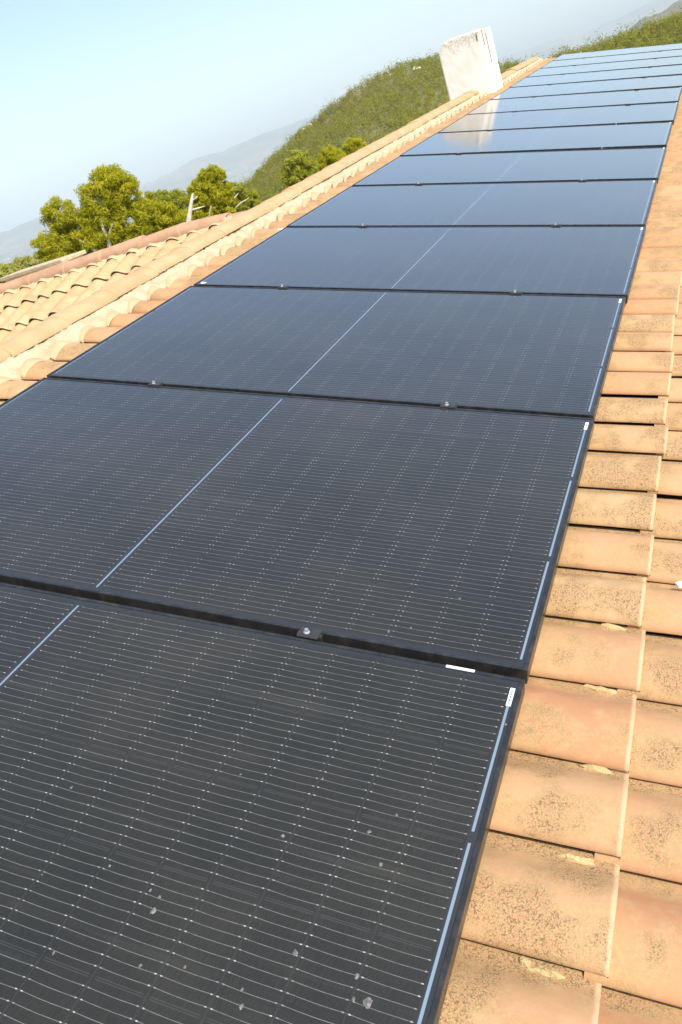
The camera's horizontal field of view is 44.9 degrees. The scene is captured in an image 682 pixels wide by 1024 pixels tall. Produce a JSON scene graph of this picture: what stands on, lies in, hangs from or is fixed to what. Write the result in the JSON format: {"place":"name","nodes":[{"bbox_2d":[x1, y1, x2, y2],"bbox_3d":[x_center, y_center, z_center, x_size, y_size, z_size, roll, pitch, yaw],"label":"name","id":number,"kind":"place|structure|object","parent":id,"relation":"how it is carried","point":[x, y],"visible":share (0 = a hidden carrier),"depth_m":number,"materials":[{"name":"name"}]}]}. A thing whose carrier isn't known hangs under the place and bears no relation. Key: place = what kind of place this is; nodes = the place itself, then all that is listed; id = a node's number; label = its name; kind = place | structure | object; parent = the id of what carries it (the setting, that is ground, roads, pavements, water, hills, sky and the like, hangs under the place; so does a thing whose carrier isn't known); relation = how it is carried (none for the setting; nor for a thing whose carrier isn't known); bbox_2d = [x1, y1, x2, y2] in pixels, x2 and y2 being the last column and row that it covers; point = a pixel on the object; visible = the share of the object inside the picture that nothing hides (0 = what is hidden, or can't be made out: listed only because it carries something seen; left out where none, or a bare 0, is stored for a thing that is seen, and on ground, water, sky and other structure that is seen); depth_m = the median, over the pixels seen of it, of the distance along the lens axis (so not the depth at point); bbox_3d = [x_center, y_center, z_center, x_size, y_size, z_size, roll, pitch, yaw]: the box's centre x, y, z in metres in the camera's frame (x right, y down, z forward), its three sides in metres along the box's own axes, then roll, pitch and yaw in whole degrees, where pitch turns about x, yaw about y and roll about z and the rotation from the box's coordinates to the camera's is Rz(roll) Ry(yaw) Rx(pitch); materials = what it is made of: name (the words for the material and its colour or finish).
{"place":"outdoors","nodes":[
{"label":"outdoors","id":0,"kind":"place"},
{"bbox_2d":[0,0,653,232],"label":"sky","id":1,"kind":"structure","parent":0,"point":[148,88],"materials":[{"name":"blue"}]},
{"bbox_2d":[0,0,681,263],"bbox_3d":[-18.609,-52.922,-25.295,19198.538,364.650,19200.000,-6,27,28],"label":"terrain","id":2,"kind":"structure","parent":0,"point":[239,161],"depth_m":6599.90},
{"bbox_2d":[0,255,37,282],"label":"shrub","id":3,"kind":"object","parent":2,"relation":"on","point":[19,263],"visible":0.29,"depth_m":15.13,"materials":[{"name":"green plant"}]},
{"bbox_2d":[0,250,86,281],"bbox_3d":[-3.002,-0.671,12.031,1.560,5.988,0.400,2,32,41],"label":"garden wall","id":4,"kind":"structure","parent":2,"relation":"on","point":[27,271],"depth_m":10.60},
{"bbox_2d":[29,163,159,263],"bbox_3d":[-6.443,-6.213,24.606,3.987,7.516,1.743,-22,24,-5],"label":"pine tree","id":5,"kind":"object","parent":2,"relation":"on","point":[94,225],"visible":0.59,"depth_m":23.23,"materials":[{"name":"leaf"},{"name":"wood"}]},
{"bbox_2d":[143,188,188,211],"bbox_3d":[-6.298,-10.182,34.149,2.009,6.524,1.637,-6,27,28],"label":"pine tree","id":6,"kind":"object","parent":2,"relation":"on","point":[176,197],"visible":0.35,"depth_m":32.77,"materials":[{"name":"green plant"}]},
{"bbox_2d":[145,199,193,232],"bbox_3d":[-4.679,-6.743,25.928,2.046,6.205,1.254,-22,24,-3],"label":"pine tree","id":7,"kind":"object","parent":2,"relation":"on","point":[170,215],"visible":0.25,"depth_m":24.68,"materials":[{"name":"green plant"}]},
{"bbox_2d":[186,193,204,221],"bbox_3d":[-3.449,-5.784,23.235,1.276,5.987,0.250,-19,24,1],"label":"dead tree","id":8,"kind":"object","parent":2,"relation":"on","point":[189,213],"visible":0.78,"depth_m":22.20,"materials":[{"name":"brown wood"}]},
{"bbox_2d":[180,163,237,219],"bbox_3d":[-3.513,-7.798,26.833,1.823,6.578,1.444,-6,27,28],"label":"pine tree","id":9,"kind":"object","parent":2,"relation":"on","point":[210,189],"visible":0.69,"depth_m":25.60,"materials":[{"name":"green plant"}]},
{"bbox_2d":[230,181,261,211],"bbox_3d":[-2.775,-8.136,27.847,1.810,5.864,0.944,-21,24,-2],"label":"pine tree","id":10,"kind":"object","parent":2,"relation":"on","point":[249,198],"visible":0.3,"depth_m":26.80,"materials":[{"name":"green plant"}]},
{"bbox_2d":[279,148,319,188],"bbox_3d":[-0.820,-9.360,28.616,1.681,6.144,1.152,-30,26,-21],"label":"pine tree","id":11,"kind":"object","parent":2,"relation":"on","point":[298,165],"visible":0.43,"depth_m":27.48,"materials":[{"name":"green plant"}]},
{"bbox_2d":[316,144,346,171],"bbox_3d":[0.042,-10.782,31.307,1.978,5.877,0.994,-19,24,2],"label":"pine tree","id":12,"kind":"object","parent":2,"relation":"on","point":[334,155],"visible":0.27,"depth_m":30.11,"materials":[{"name":"green plant"}]},
{"bbox_2d":[0,27,681,1023],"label":"house","id":13,"kind":"structure","parent":2,"relation":"on","point":[574,913],"depth_m":1.72,"materials":[{"name":"tile"}]},
{"bbox_2d":[148,57,585,385],"bbox_3d":[1.359,-3.460,7.533,0.064,0.085,16.266,7,34,20],"label":"mounting rail","id":14,"kind":"object","parent":13,"relation":"attached to","point":[153,383],"visible":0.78,"depth_m":3.93,"materials":[{"name":"metal"}]},
{"bbox_2d":[0,377,593,683],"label":"solar panel","id":15,"kind":"object","parent":14,"relation":"on","point":[430,534],"visible":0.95,"depth_m":2.20,"materials":[{"name":"black glass"}]},
{"bbox_2d":[286,179,656,226],"bbox_3d":[0.828,-1.897,5.105,2.060,0.039,1.134,7,34,20],"label":"solar panel","id":16,"kind":"object","parent":14,"relation":"on","point":[601,203],"visible":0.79,"depth_m":5.02,"materials":[{"name":"black glass"}]},
{"bbox_2d":[352,146,666,185],"bbox_3d":[1.240,-2.499,5.999,2.060,0.037,1.134,7,34,20],"label":"solar panel","id":17,"kind":"object","parent":14,"relation":"on","point":[641,163],"visible":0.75,"depth_m":5.92,"materials":[{"name":"black glass"}]},
{"bbox_2d":[400,121,672,155],"bbox_3d":[1.644,-3.104,6.895,2.060,0.037,1.134,7,34,20],"label":"solar panel","id":18,"kind":"object","parent":14,"relation":"on","point":[649,134],"visible":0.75,"depth_m":6.82,"materials":[{"name":"black glass"}]},
{"bbox_2d":[467,87,681,113],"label":"solar panel","id":19,"kind":"object","parent":14,"relation":"on","point":[640,96],"visible":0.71,"depth_m":8.63,"materials":[{"name":"black glass"}]},
{"bbox_2d":[509,64,681,87],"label":"solar panel","id":20,"kind":"object","parent":14,"relation":"attached to","point":[609,75],"visible":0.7,"depth_m":10.44,"materials":[{"name":"black glass"}]},
{"bbox_2d":[296,44,664,641],"bbox_3d":[2.387,-3.341,7.145,0.063,0.106,16.266,7,34,20],"label":"mounting rail","id":21,"kind":"object","parent":13,"relation":"attached to","point":[309,633],"visible":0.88,"depth_m":1.76,"materials":[{"name":"metal"}]},
{"bbox_2d":[0,582,524,1023],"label":"solar panel","id":22,"kind":"object","parent":21,"relation":"attached to","point":[205,822],"visible":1,"depth_m":1.38,"materials":[{"name":"black glass"}]},
{"bbox_2d":[47,286,625,420],"bbox_3d":[0.012,-0.693,3.313,2.060,0.039,1.134,7,34,20],"label":"solar panel","id":23,"kind":"object","parent":21,"relation":"on","point":[540,354],"visible":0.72,"depth_m":3.19,"materials":[{"name":"black glass"}]},
{"bbox_2d":[194,226,645,303],"bbox_3d":[0.425,-1.294,4.207,2.060,0.040,1.134,7,34,20],"label":"solar panel","id":24,"kind":"object","parent":21,"relation":"on","point":[578,260],"visible":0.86,"depth_m":4.11,"materials":[{"name":"black glass"}]},
{"bbox_2d":[437,102,678,132],"bbox_3d":[2.060,-3.707,7.787,2.060,0.039,1.134,7,34,20],"label":"solar panel","id":25,"kind":"object","parent":21,"relation":"on","point":[628,114],"visible":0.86,"depth_m":7.72,"materials":[{"name":"black glass"}]},
{"bbox_2d":[490,74,681,99],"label":"solar panel","id":26,"kind":"object","parent":21,"relation":"on","point":[666,81],"visible":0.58,"depth_m":9.53,"materials":[{"name":"black glass"}]},
{"bbox_2d":[527,56,681,76],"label":"solar panel","id":27,"kind":"object","parent":21,"relation":"on","point":[654,62],"visible":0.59,"depth_m":11.34,"materials":[{"name":"black glass"}]},
{"bbox_2d":[541,49,681,67],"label":"solar panel","id":28,"kind":"object","parent":21,"relation":"on","point":[621,57],"visible":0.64,"depth_m":12.25,"materials":[{"name":"black glass"}]},
{"bbox_2d":[552,43,681,60],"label":"solar panel","id":29,"kind":"object","parent":21,"relation":"on","point":[622,51],"visible":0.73,"depth_m":13.16,"materials":[{"name":"black glass"}]},
{"bbox_2d":[675,581,681,587],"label":"plastic scrap","id":30,"kind":"object","parent":13,"relation":"on","point":[678,584],"visible":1,"depth_m":1.89,"materials":[{"name":"white plastic"}]},
{"bbox_2d":[341,137,366,155],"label":"pine tree","id":31,"kind":"object","parent":2,"relation":"on","point":[352,145],"visible":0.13,"depth_m":32.72,"materials":[{"name":"green plant"}]},
{"bbox_2d":[239,6,681,206],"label":"forest","id":32,"kind":"object","parent":2,"relation":"on","point":[662,26],"visible":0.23,"depth_m":252.56,"materials":[{"name":"green plant"}]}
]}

